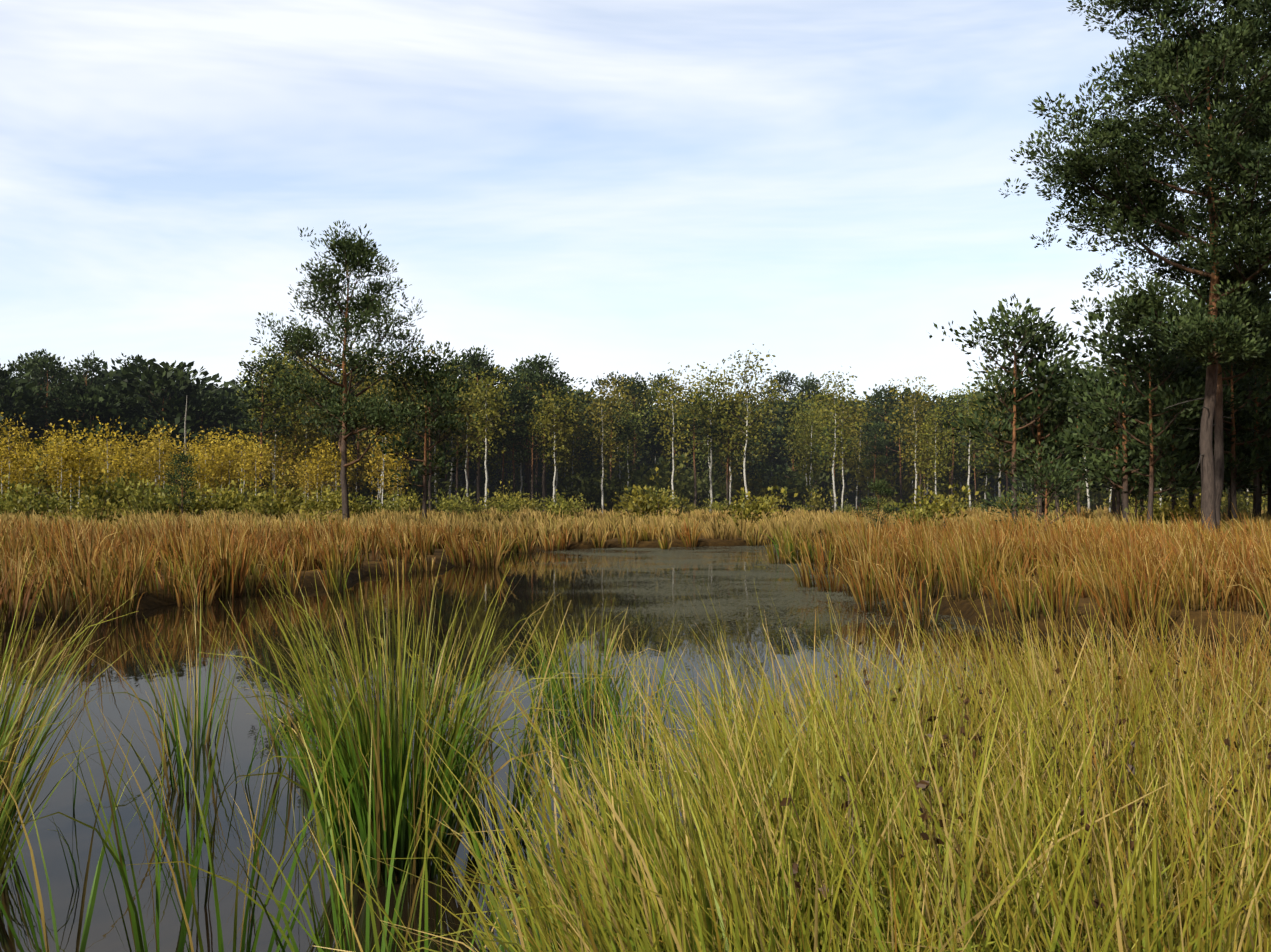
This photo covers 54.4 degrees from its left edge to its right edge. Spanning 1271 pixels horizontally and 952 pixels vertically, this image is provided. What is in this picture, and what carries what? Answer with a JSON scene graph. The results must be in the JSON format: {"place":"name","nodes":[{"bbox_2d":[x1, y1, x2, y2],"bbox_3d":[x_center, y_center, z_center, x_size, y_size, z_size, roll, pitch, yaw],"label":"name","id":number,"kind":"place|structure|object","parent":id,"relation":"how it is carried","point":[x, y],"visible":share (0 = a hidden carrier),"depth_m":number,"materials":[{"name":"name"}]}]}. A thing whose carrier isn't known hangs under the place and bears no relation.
{"place":"outdoors","nodes":[
{"label":"outdoors","id":0,"kind":"place"},
{"bbox_2d":[0,544,1270,951],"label":"pond water","id":1,"kind":"structure","parent":0,"point":[658,588],"depth_m":10.48,"materials":[{"name":"grey liquid"}]},
{"bbox_2d":[0,536,1270,951],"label":"sedge","id":2,"kind":"object","parent":1,"relation":"in","point":[1050,808],"visible":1,"depth_m":3.05,"materials":[{"name":"green plant"}]},
{"bbox_2d":[0,503,1270,637],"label":"sedge bank","id":3,"kind":"structure","parent":0,"point":[1105,552],"depth_m":20.72,"materials":[{"name":"brown plant"}]},
{"bbox_2d":[0,0,1270,406],"label":"sky","id":4,"kind":"structure","parent":0,"point":[630,187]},
{"bbox_2d":[1,490,1270,637],"bbox_3d":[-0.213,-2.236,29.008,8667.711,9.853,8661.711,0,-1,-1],"label":"muddy bank","id":5,"kind":"structure","parent":0,"point":[968,610],"depth_m":16.35,"materials":[{"name":"brown soil"}]},
{"bbox_2d":[179,398,188,463],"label":"dead snag","id":6,"kind":"object","parent":5,"relation":"on","point":[185,431],"visible":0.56,"depth_m":88.06,"materials":[{"name":"grey wood"}]},
{"bbox_2d":[250,220,442,520],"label":"pine","id":7,"kind":"object","parent":5,"relation":"on","point":[365,306],"visible":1,"depth_m":55.32,"materials":[{"name":"green plant"}]},
{"bbox_2d":[0,269,1270,531],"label":"forest","id":8,"kind":"object","parent":5,"relation":"on","point":[532,433],"visible":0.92,"depth_m":95.47,"materials":[{"name":"green plant"}]},
{"bbox_2d":[980,449,1102,532],"bbox_3d":[10.181,0.842,30.641,2.720,3.061,2.422,1,-2,-44],"label":"bush","id":9,"kind":"object","parent":5,"relation":"on","point":[1065,484],"visible":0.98,"depth_m":30.52,"materials":[{"name":"green plant"}]},
{"bbox_2d":[999,0,1270,532],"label":"pine","id":10,"kind":"object","parent":5,"relation":"on","point":[1193,55],"visible":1,"depth_m":35.98,"materials":[{"name":"green plant"}]},
{"bbox_2d":[1095,72,1270,534],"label":"pine","id":11,"kind":"object","parent":5,"relation":"on","point":[1181,215],"visible":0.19,"depth_m":40.25,"materials":[{"name":"green plant"}]}
]}

